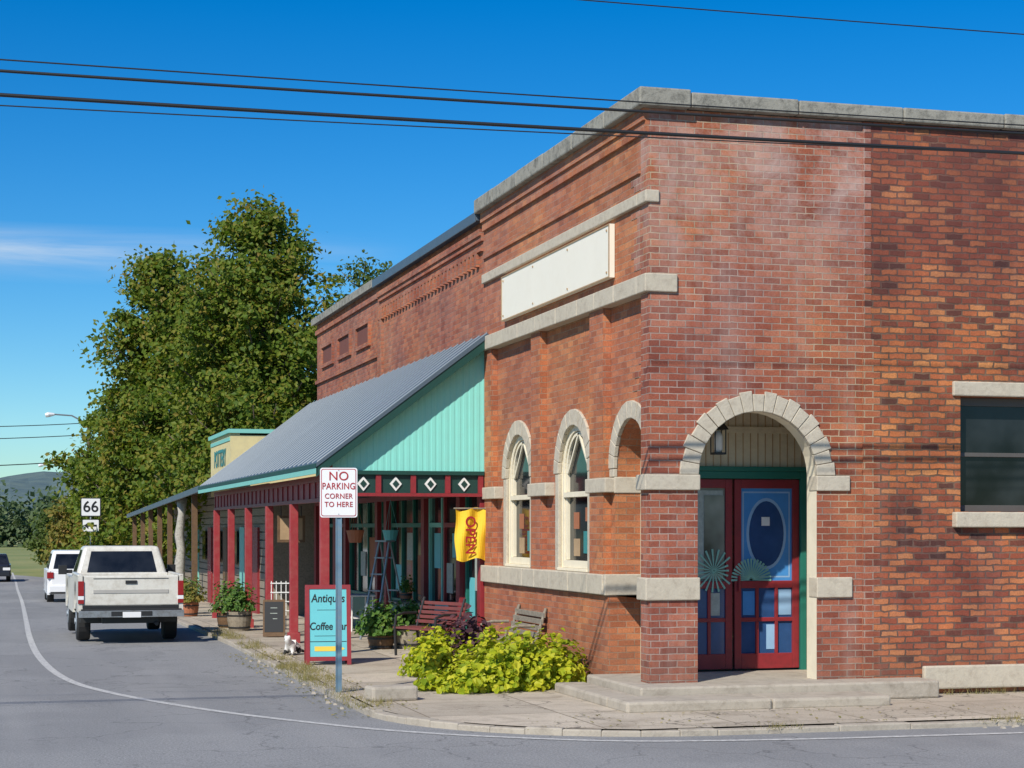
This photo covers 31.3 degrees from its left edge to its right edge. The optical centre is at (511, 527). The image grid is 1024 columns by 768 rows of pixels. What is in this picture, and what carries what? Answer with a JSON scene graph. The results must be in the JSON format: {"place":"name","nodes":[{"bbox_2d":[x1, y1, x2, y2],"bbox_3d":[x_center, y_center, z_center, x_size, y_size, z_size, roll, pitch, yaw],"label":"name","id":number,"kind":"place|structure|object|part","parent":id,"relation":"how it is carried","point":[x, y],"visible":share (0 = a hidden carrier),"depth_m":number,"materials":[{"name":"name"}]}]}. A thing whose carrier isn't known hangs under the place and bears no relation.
{"place":"outdoors","nodes":[
{"label":"outdoors","id":0,"kind":"place"},
{"bbox_2d":[0,471,97,518],"bbox_3d":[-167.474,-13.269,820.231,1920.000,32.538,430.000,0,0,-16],"label":"hills","id":1,"kind":"structure","parent":0,"point":[22,484],"depth_m":761.07,"materials":[{"name":"green plant"}]},
{"bbox_2d":[133,494,197,595],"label":"porch posts","id":2,"kind":"object","parent":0,"point":[194,535],"visible":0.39,"depth_m":53.23,"materials":[{"name":"wood"}]},
{"bbox_2d":[183,570,205,601],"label":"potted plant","id":3,"kind":"object","parent":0,"point":[191,585],"visible":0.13,"depth_m":45.73,"materials":[{"name":"plant"}]},
{"bbox_2d":[0,575,677,757],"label":"road","id":4,"kind":"structure","parent":0,"point":[44,711],"depth_m":21.98,"materials":[{"name":"grey asphalt"}]},
{"bbox_2d":[0,554,10,581],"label":"dark car","id":5,"kind":"object","parent":4,"relation":"on","point":[5,567],"visible":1,"depth_m":96.36,"materials":[{"name":"paint"}]},
{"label":"windows","id":6,"kind":"part","parent":5,"relation":"part of","materials":[{"name":"black glass"}]},
{"bbox_2d":[44,550,79,601],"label":"white suv","id":7,"kind":"object","parent":4,"relation":"on","point":[54,582],"visible":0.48,"depth_m":59.91,"materials":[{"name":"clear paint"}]},
{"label":"windows","id":8,"kind":"part","parent":7,"relation":"part of","materials":[{"name":"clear glass"}]},
{"bbox_2d":[58,546,183,639],"bbox_3d":[-7.513,1.218,35.114,2.260,1.720,5.422,0,0,-16],"label":"pickup truck","id":9,"kind":"object","parent":4,"relation":"on","point":[122,584],"visible":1,"depth_m":32.90,"materials":[{"name":"white paint"}]},
{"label":"windows","id":10,"kind":"part","parent":9,"relation":"part of","materials":[{"name":"black glass"}]},
{"bbox_2d":[320,468,356,690],"bbox_3d":[-2.096,0.665,22.119,0.450,2.770,0.070,0,0,-4],"label":"no parking sign","id":11,"kind":"object","parent":4,"relation":"on","point":[338,493],"visible":1,"depth_m":22.10,"materials":[{"name":"white metal"}]},
{"bbox_2d":[12,573,1023,741],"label":"road edge line","id":12,"kind":"object","parent":4,"relation":"on","point":[40,658],"visible":1,"depth_m":19.44,"materials":[{"name":"paint"}]},
{"bbox_2d":[225,648,1017,729],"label":"fallen leaves","id":13,"kind":"object","parent":4,"relation":"on","point":[416,708],"visible":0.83,"depth_m":22.00,"materials":[{"name":"brown plant"}]},
{"bbox_2d":[177,601,587,706],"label":"sidewalk","id":14,"kind":"structure","parent":0,"point":[368,666],"depth_m":25.54,"materials":[{"name":"concrete"}]},
{"bbox_2d":[175,498,186,579],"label":"tree trunk post","id":15,"kind":"object","parent":14,"relation":"on","point":[180,542],"visible":0.61,"depth_m":50.03,"materials":[{"name":"beige wood"}]},
{"bbox_2d":[183,578,207,615],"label":"flower pot","id":16,"kind":"object","parent":14,"relation":"on","point":[190,606],"visible":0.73,"depth_m":43.86,"materials":[{"name":"ceramic"}]},
{"bbox_2d":[208,581,244,627],"bbox_3d":[-5.814,1.530,37.516,0.815,1.055,0.781,0,0,-16],"label":"barrel planter","id":17,"kind":"object","parent":14,"relation":"on","point":[222,619],"visible":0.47,"depth_m":37.35,"materials":[{"name":"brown wood"}]},
{"bbox_2d":[221,578,258,630],"bbox_3d":[-5.364,1.516,36.119,0.786,1.044,0.750,0,0,-16],"label":"barrel planter","id":18,"kind":"object","parent":14,"relation":"on","point":[239,619],"visible":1,"depth_m":35.91,"materials":[{"name":"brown wood"}]},
{"bbox_2d":[263,600,284,636],"bbox_3d":[-4.370,1.665,33.579,0.400,0.677,0.270,0,0,-6],"label":"chalkboard sign","id":19,"kind":"object","parent":14,"relation":"on","point":[273,618],"visible":0.98,"depth_m":33.50,"materials":[{"name":"grey wood"}]},
{"bbox_2d":[270,581,288,629],"bbox_3d":[-4.253,1.450,34.011,0.480,0.900,0.032,0,0,-6],"label":"lattice panel","id":20,"kind":"object","parent":14,"relation":"on","point":[276,583],"visible":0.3,"depth_m":33.99,"materials":[{"name":"white paint"}]},
{"bbox_2d":[283,635,303,654],"bbox_3d":[-3.447,1.837,28.705,0.261,0.306,0.564,0,0,27],"label":"cat","id":21,"kind":"object","parent":14,"relation":"on","point":[292,646],"visible":0.92,"depth_m":28.53},
{"bbox_2d":[304,585,350,664],"bbox_3d":[-2.700,1.422,26.764,0.660,1.162,0.440,0,0,-10],"label":"sandwich board sign","id":22,"kind":"object","parent":14,"relation":"on","point":[320,626],"visible":0.77,"depth_m":26.65,"materials":[{"name":"blue paint"}]},
{"bbox_2d":[350,594,375,631],"bbox_3d":[-2.963,1.650,35.414,0.500,0.700,0.800,0,0,-16],"label":"porch table","id":23,"kind":"object","parent":14,"relation":"on","point":[359,595],"visible":0.46,"depth_m":35.03,"materials":[{"name":"white paint"}]},
{"bbox_2d":[352,598,406,648],"bbox_3d":[-2.180,1.582,30.123,0.930,0.836,0.869,0,0,11],"label":"barrel planter","id":24,"kind":"object","parent":14,"relation":"on","point":[379,635],"visible":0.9,"depth_m":29.95,"materials":[{"name":"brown wood"}]},
{"bbox_2d":[359,540,403,639],"bbox_3d":[-2.259,1.117,32.607,0.787,1.774,0.524,0,0,-36],"label":"stepladder","id":25,"kind":"object","parent":14,"relation":"on","point":[384,574],"visible":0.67,"depth_m":32.54,"materials":[{"name":"metal"}]},
{"bbox_2d":[365,684,417,701],"bbox_3d":[-1.399,1.915,21.157,0.560,0.170,0.320,0,0,-24],"label":"concrete block","id":26,"kind":"object","parent":14,"relation":"on","point":[402,692],"depth_m":21.03,"materials":[{"name":"beige concrete"}]},
{"bbox_2d":[388,600,420,622],"bbox_3d":[-1.842,1.640,31.781,0.500,0.720,0.700,0,0,-16],"label":"porch table","id":27,"kind":"object","parent":14,"relation":"on","point":[396,601],"visible":0.16,"depth_m":31.56,"materials":[{"name":"grey wood"}]},
{"bbox_2d":[396,575,415,600],"bbox_3d":[-1.833,1.049,31.786,0.332,0.461,0.323,0,0,-16],"label":"flower pot","id":28,"kind":"object","parent":27,"relation":"on","point":[406,595],"visible":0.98,"depth_m":31.73,"materials":[{"name":"ceramic"}]},
{"bbox_2d":[392,599,434,648],"bbox_3d":[-1.673,1.585,30.292,0.778,0.831,0.772,0,0,41],"label":"barrel planter","id":29,"kind":"object","parent":14,"relation":"on","point":[403,638],"visible":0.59,"depth_m":30.04,"materials":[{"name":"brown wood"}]},
{"bbox_2d":[393,597,465,654],"bbox_3d":[-1.277,1.549,28.334,0.623,0.911,1.150,0,0,-40],"label":"red metal bench","id":30,"kind":"object","parent":14,"relation":"on","point":[446,615],"visible":0.69,"depth_m":28.53,"materials":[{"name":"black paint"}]},
{"bbox_2d":[397,625,465,677],"bbox_3d":[-1.044,1.685,25.103,1.046,0.670,1.864,0,0,1],"label":"sweet potato vine plant","id":31,"kind":"object","parent":14,"relation":"on","point":[431,653],"visible":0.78,"depth_m":24.66,"materials":[{"name":"green plant"}]},
{"bbox_2d":[436,603,499,664],"bbox_3d":[-0.570,1.539,25.354,1.025,0.982,1.269,0,0,-16],"label":"purple leaf plant","id":32,"kind":"object","parent":14,"relation":"on","point":[473,627],"visible":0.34,"depth_m":25.19,"materials":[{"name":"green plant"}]},
{"bbox_2d":[413,622,589,694],"bbox_3d":[-0.073,1.608,22.851,2.062,0.839,2.376,0,0,20],"label":"sweet potato vine plant","id":33,"kind":"object","parent":14,"relation":"on","point":[517,665],"visible":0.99,"depth_m":22.43,"materials":[{"name":"green plant"}]},
{"bbox_2d":[480,604,546,648],"bbox_3d":[0.006,1.549,25.445,0.623,0.911,1.450,0,0,-16],"label":"wooden bench","id":34,"kind":"object","parent":14,"relation":"on","point":[518,610],"visible":0.55,"depth_m":25.36,"materials":[{"name":"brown wood"}]},
{"bbox_2d":[314,497,483,635],"bbox_3d":[-2.496,0.775,35.617,0.170,2.650,15.440,0,0,-16],"label":"shopfront joinery","id":35,"kind":"object","parent":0,"point":[426,524],"visible":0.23,"depth_m":34.02,"materials":[{"name":"red wood"}]},
{"bbox_2d":[330,497,476,622],"bbox_3d":[-2.415,0.680,35.515,0.010,2.440,15.100,0,0,-16],"label":"shopfront glass","id":36,"kind":"object","parent":35,"relation":"in","point":[436,518],"depth_m":33.52,"materials":[{"name":"glass"}]},
{"bbox_2d":[0,537,1016,727],"bbox_3d":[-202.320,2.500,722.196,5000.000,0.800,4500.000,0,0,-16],"label":"ground","id":37,"kind":"structure","parent":0,"point":[21,563],"depth_m":125.79,"materials":[{"name":"green plant"}]},
{"bbox_2d":[0,479,77,546],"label":"background trees","id":38,"kind":"object","parent":37,"relation":"on","point":[14,525],"visible":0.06,"depth_m":269.67,"materials":[{"name":"green plant"}]},
{"bbox_2d":[22,502,72,564],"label":"tree","id":39,"kind":"object","parent":37,"relation":"on","point":[35,543],"visible":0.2,"depth_m":123.17,"materials":[{"name":"green plant"}]},
{"bbox_2d":[30,496,84,564],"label":"tree","id":40,"kind":"object","parent":37,"relation":"on","point":[60,523],"visible":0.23,"depth_m":108.27,"materials":[{"name":"green plant"}]},
{"bbox_2d":[45,412,90,489],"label":"street lamp","id":41,"kind":"object","parent":37,"relation":"on","point":[48,414],"visible":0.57,"depth_m":92.28,"materials":[{"name":"grey metal"}]},
{"bbox_2d":[0,423,86,465],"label":"overhead wires","id":42,"kind":"object","parent":41,"relation":"attached to","point":[35,437],"visible":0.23,"depth_m":90.85,"materials":[{"name":"black paint"}]},
{"bbox_2d":[32,383,132,554],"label":"sweetgum tree","id":43,"kind":"object","parent":37,"relation":"on","point":[58,460],"visible":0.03,"depth_m":85.24,"materials":[{"name":"green plant"}]},
{"bbox_2d":[80,498,100,545],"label":"route sign","id":44,"kind":"object","parent":37,"relation":"on","point":[90,507],"visible":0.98,"depth_m":73.15,"materials":[{"name":"metal"}]},
{"bbox_2d":[60,243,202,568],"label":"sweetgum tree","id":45,"kind":"object","parent":37,"relation":"on","point":[127,420],"visible":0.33,"depth_m":73.84,"materials":[{"name":"green plant"}]},
{"bbox_2d":[127,486,198,517],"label":"porch roof","id":46,"kind":"structure","parent":37,"relation":"on","point":[189,492],"depth_m":51.97,"materials":[{"name":"grey metal"}]},
{"bbox_2d":[122,260,301,560],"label":"sweetgum tree","id":47,"kind":"object","parent":37,"relation":"on","point":[166,474],"visible":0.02,"depth_m":70.63,"materials":[{"name":"green plant"}]},
{"bbox_2d":[125,186,350,568],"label":"sweetgum tree","id":48,"kind":"object","parent":37,"relation":"on","point":[275,387],"visible":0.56,"depth_m":58.74,"materials":[{"name":"green plant"}]},
{"bbox_2d":[174,429,315,614],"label":"walls","id":49,"kind":"structure","parent":37,"relation":"on","point":[236,443],"depth_m":48.83,"materials":[{"name":"brown wood"}]},
{"bbox_2d":[214,448,225,467],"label":"pottery lettering","id":50,"kind":"object","parent":49,"relation":"attached to","point":[223,454],"visible":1,"depth_m":51.73},
{"bbox_2d":[190,527,259,613],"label":"doors and windows","id":51,"kind":"structure","parent":49,"relation":"attached to","point":[256,558],"depth_m":48.97,"materials":[{"name":"red paint"}]},
{"bbox_2d":[198,332,487,642],"bbox_3d":[-3.884,-0.407,35.599,2.694,5.166,16.745,0,0,-16],"label":"shop porch awning","id":52,"kind":"object","parent":37,"relation":"on","point":[415,429],"visible":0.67,"depth_m":28.25,"materials":[{"name":"metal"}]},
{"bbox_2d":[277,506,304,541],"bbox_3d":[-4.125,-0.060,34.150,0.520,0.680,0.046,0,0,-16],"label":"hanging shop sign","id":53,"kind":"object","parent":52,"relation":"hanging from","point":[282,528],"visible":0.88,"depth_m":34.10,"materials":[{"name":"brown wood"}]},
{"bbox_2d":[346,505,363,542],"bbox_3d":[-2.566,-0.126,29.917,0.290,0.751,0.290,0,0,-16],"label":"hanging basket","id":54,"kind":"object","parent":52,"relation":"hanging from","point":[355,536],"visible":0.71,"depth_m":29.82,"materials":[{"name":"wicker"}]},
{"bbox_2d":[382,500,398,540],"bbox_3d":[-2.231,-0.126,33.542,0.290,0.751,0.290,0,0,-16],"label":"hanging basket","id":55,"kind":"object","parent":52,"relation":"hanging from","point":[390,534],"visible":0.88,"depth_m":33.44,"materials":[{"name":"teal plastic"}]},
{"bbox_2d":[302,249,392,328],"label":"oak tree","id":56,"kind":"object","parent":37,"relation":"on","point":[361,274],"visible":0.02,"depth_m":79.57,"materials":[{"name":"green plant"}]},
{"bbox_2d":[317,287,378,475],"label":"brick walls","id":57,"kind":"structure","parent":37,"relation":"on","point":[362,373],"depth_m":38.99,"materials":[{"name":"red brick"}]},
{"bbox_2d":[311,280,376,325],"bbox_3d":[-3.464,-4.800,39.536,0.580,0.160,7.270,0,0,-16],"label":"metal coping","id":58,"kind":"object","parent":57,"relation":"on","point":[353,297],"visible":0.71,"depth_m":39.01,"materials":[{"name":"grey metal"}]},
{"bbox_2d":[323,324,367,363],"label":"vent panels","id":59,"kind":"object","parent":57,"relation":"attached to","point":[362,335],"visible":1,"depth_m":39.42,"materials":[{"name":"brown brick"}]},
{"bbox_2d":[315,294,377,384],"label":"corbel frames","id":60,"kind":"structure","parent":57,"relation":"attached to","point":[362,305],"depth_m":38.94,"materials":[{"name":"red brick"}]},
{"bbox_2d":[315,471,483,505],"bbox_3d":[-2.376,0.700,35.578,0.380,3.200,15.400,0,0,-16],"label":"shopfront backing","id":61,"kind":"object","parent":37,"relation":"on","point":[365,499],"visible":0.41,"depth_m":35.15,"materials":[{"name":"red wood"}]},
{"bbox_2d":[361,533,476,617],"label":"window displays","id":62,"kind":"object","parent":61,"relation":"attached to","point":[437,564],"depth_m":31.53,"materials":[{"name":"fabric"}]},
{"bbox_2d":[454,507,485,561],"bbox_3d":[-0.675,0.110,28.141,0.522,0.839,0.340,0,0,-16],"label":"open flag","id":63,"kind":"object","parent":61,"relation":"attached to","point":[470,533],"visible":1,"depth_m":28.00,"materials":[{"name":"yellow fabric"}]},
{"bbox_2d":[480,108,648,679],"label":"street wall","id":64,"kind":"structure","parent":37,"relation":"on","point":[596,176],"depth_m":23.73,"materials":[{"name":"brick"}]},
{"bbox_2d":[501,224,614,321],"bbox_3d":[0.539,-3.355,24.530,0.077,0.650,4.950,0,0,-16],"label":"blank sign board","id":65,"kind":"object","parent":64,"relation":"attached to","point":[580,264],"visible":1,"depth_m":24.08,"materials":[{"name":"paint"}]},
{"bbox_2d":[497,298,640,597],"bbox_3d":[0.788,-0.980,24.766,0.320,3.640,7.130,0,0,-16],"label":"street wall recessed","id":66,"kind":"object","parent":64,"relation":"attached to","point":[567,367],"visible":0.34,"depth_m":23.97,"materials":[{"name":"brick"}]},
{"bbox_2d":[505,435,529,567],"bbox_3d":[0.191,-0.391,26.639,0.260,1.933,1.280,0,0,-16],"label":"window frame","id":67,"kind":"object","parent":66,"relation":"attached to","point":[518,447],"visible":0.57,"depth_m":27.10,"materials":[{"name":"beige wood"}]},
{"bbox_2d":[516,449,529,557],"bbox_3d":[0.201,-0.404,26.642,0.001,1.887,1.254,0,0,-16],"label":"window glass","id":68,"kind":"object","parent":67,"relation":"in","point":[523,481],"visible":0.39,"depth_m":26.76,"materials":[{"name":"clear glass"}]},
{"bbox_2d":[519,509,529,552],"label":"window posters","id":69,"kind":"object","parent":68,"relation":"attached to","point":[521,540],"depth_m":26.77},
{"bbox_2d":[557,425,586,571],"bbox_3d":[0.906,-0.391,24.087,0.260,1.933,1.280,0,0,-16],"label":"window frame","id":70,"kind":"object","parent":66,"relation":"attached to","point":[573,437],"visible":0.6,"depth_m":24.54,"materials":[{"name":"beige wood"}]},
{"bbox_2d":[570,437,588,560],"bbox_3d":[0.915,-0.404,24.090,0.001,1.887,1.254,0,0,-16],"label":"window glass","id":71,"kind":"object","parent":70,"relation":"in","point":[578,474],"visible":0.43,"depth_m":24.21,"materials":[{"name":"glass"}]},
{"bbox_2d":[574,507,586,555],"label":"window posters","id":72,"kind":"object","parent":71,"relation":"attached to","point":[576,541],"depth_m":24.18},
{"bbox_2d":[631,176,640,404],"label":"corner brick repair","id":73,"kind":"structure","parent":64,"relation":"attached to","point":[636,253],"depth_m":21.43,"materials":[{"name":"red brick"}]},
{"bbox_2d":[481,189,851,600],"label":"stone bands","id":74,"kind":"object","parent":64,"relation":"attached to","point":[638,585],"visible":0.98,"depth_m":22.46,"materials":[{"name":"stone"}]},
{"bbox_2d":[502,391,834,571],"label":"arch stones","id":75,"kind":"object","parent":74,"relation":"on","point":[790,411],"visible":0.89,"depth_m":21.57,"materials":[{"name":"stone"}]},
{"bbox_2d":[474,86,1023,213],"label":"parapet coping","id":76,"kind":"object","parent":64,"relation":"on","point":[569,145],"visible":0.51,"depth_m":21.70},
{"bbox_2d":[379,223,795,630],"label":"brick walls","id":77,"kind":"structure","parent":37,"relation":"on","point":[449,315],"depth_m":31.29,"materials":[{"name":"red brick"}]},
{"bbox_2d":[372,213,479,287],"bbox_3d":[-1.384,-4.780,32.112,0.580,0.160,8.090,0,0,-16],"label":"metal coping","id":78,"kind":"object","parent":77,"relation":"on","point":[462,227],"visible":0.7,"depth_m":31.25,"materials":[{"name":"grey metal"}]},
{"bbox_2d":[376,229,483,377],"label":"corbel courses","id":79,"kind":"object","parent":77,"relation":"attached to","point":[457,269],"visible":0.98,"depth_m":31.68,"materials":[{"name":"red brick"}]},
{"bbox_2d":[177,618,1023,736],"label":"kerb","id":80,"kind":"structure","parent":37,"relation":"on","point":[378,713],"depth_m":18.64,"materials":[{"name":"concrete"}]},
{"bbox_2d":[196,625,1023,730],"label":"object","id":81,"kind":"structure","parent":80,"relation":"on","point":[228,635],"depth_m":24.36,"materials":[{"name":"grey concrete"}]},
{"bbox_2d":[249,653,1023,728],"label":"gravel","id":82,"kind":"structure","parent":37,"relation":"on","point":[1002,727],"depth_m":21.52,"materials":[{"name":"grey gravel"}]},
{"bbox_2d":[641,108,879,683],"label":"front wall","id":83,"kind":"structure","parent":37,"relation":"on","point":[758,249],"depth_m":21.39,"materials":[{"name":"brick"}]},
{"bbox_2d":[862,122,1023,693],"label":"brick wall","id":84,"kind":"structure","parent":37,"relation":"on","point":[946,266],"depth_m":21.98,"materials":[{"name":"red brick"}]},
{"bbox_2d":[922,664,1023,688],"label":"base block","id":85,"kind":"structure","parent":84,"relation":"attached to","point":[976,676],"depth_m":22.03,"materials":[{"name":"stone"}]},
{"bbox_2d":[952,381,1023,526],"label":"window lintel and sill","id":86,"kind":"structure","parent":84,"relation":"attached to","point":[988,519],"depth_m":22.08,"materials":[{"name":"beige stone"}]},
{"bbox_2d":[960,398,1023,511],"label":"window frame","id":87,"kind":"object","parent":84,"relation":"attached to","point":[994,402],"visible":0.59,"depth_m":22.35,"materials":[{"name":"wood"}]},
{"bbox_2d":[960,406,1023,504],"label":"window glass","id":88,"kind":"object","parent":87,"relation":"in","point":[991,480],"visible":0.67,"depth_m":22.39,"materials":[{"name":"glass"}]},
{"bbox_2d":[0,725,1023,767],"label":"cross street","id":89,"kind":"structure","parent":0,"point":[983,751],"depth_m":16.66,"materials":[{"name":"grey asphalt"}]},
{"bbox_2d":[0,0,1023,477],"label":"sky","id":90,"kind":"structure","parent":0,"point":[80,190],"materials":[{"name":"blue"}]},
{"bbox_2d":[377,691,1023,728],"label":"sidewalk","id":91,"kind":"structure","parent":0,"point":[561,714],"depth_m":19.64,"materials":[{"name":"concrete"}]},
{"bbox_2d":[640,412,805,672],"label":"entry porch walls","id":92,"kind":"structure","parent":91,"relation":"on","point":[756,440],"depth_m":22.92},
{"bbox_2d":[710,423,728,454],"bbox_3d":[2.493,-1.280,22.091,0.200,0.800,0.200,0,0,-16],"label":"porch lantern","id":93,"kind":"object","parent":92,"relation":"hanging from","point":[723,426],"visible":0.61,"depth_m":22.03,"materials":[{"name":"black paint"}]},
{"bbox_2d":[716,430,722,451],"bbox_3d":[2.493,-1.038,22.091,0.106,0.265,0.106,0,0,-16],"label":"lantern glass","id":94,"kind":"object","parent":93,"relation":"on","point":[719,442],"visible":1,"depth_m":22.04,"materials":[{"name":"white glass"}]},
{"bbox_2d":[698,466,806,669],"bbox_3d":[2.760,0.520,22.862,2.050,2.560,0.160,0,0,-16],"label":"door frame","id":95,"kind":"object","parent":92,"relation":"on","point":[737,472],"visible":0.4,"depth_m":23.04,"materials":[{"name":"green paint"}]},
{"bbox_2d":[698,479,731,669],"bbox_3d":[2.326,0.585,22.735,0.875,2.370,0.050,0,0,-16],"label":"screen door","id":96,"kind":"structure","parent":95,"relation":"attached to","point":[708,661],"depth_m":22.81,"materials":[{"name":"red paint"}]},
{"bbox_2d":[698,488,724,653],"bbox_3d":[2.325,0.540,22.736,0.775,2.120,0.028,0,0,-16],"label":"door glazing","id":97,"kind":"structure","parent":96,"relation":"attached to","point":[711,518],"depth_m":22.77,"materials":[{"name":"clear glass"}]},
{"bbox_2d":[733,479,798,668],"bbox_3d":[3.204,0.585,22.955,0.875,2.370,0.100,0,0,-16],"label":"screen door","id":98,"kind":"structure","parent":95,"relation":"attached to","point":[757,659],"depth_m":22.95,"materials":[{"name":"red paint"}]},
{"bbox_2d":[698,549,770,591],"bbox_3d":[2.756,0.540,22.825,1.038,0.540,0.006,0,0,-16],"label":"door fan ornament","id":99,"kind":"object","parent":98,"relation":"attached to","point":[751,575],"depth_m":22.82,"materials":[{"name":"teal metal"}]},
{"bbox_2d":[741,488,791,653],"bbox_3d":[3.197,0.540,22.980,0.775,2.120,0.028,0,0,-16],"label":"door glazing","id":100,"kind":"structure","parent":98,"relation":"attached to","point":[766,526],"depth_m":22.98,"materials":[{"name":"blue glass"}]},
{"bbox_2d":[555,670,938,712],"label":"entry steps","id":101,"kind":"structure","parent":91,"relation":"on","point":[720,690],"depth_m":20.82,"materials":[{"name":"beige concrete"}]},
{"bbox_3d":[28.127,-2.050,25.638,0.328,9.100,2.000,0,0,-16],"label":"utility pole","id":102,"kind":"object","parent":91,"relation":"on","visible":0},
{"bbox_2d":[0,0,1023,154],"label":"overhead wires","id":103,"kind":"object","parent":102,"relation":"attached to","point":[753,139],"visible":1,"depth_m":17.70,"materials":[{"name":"black paint"}]}
]}

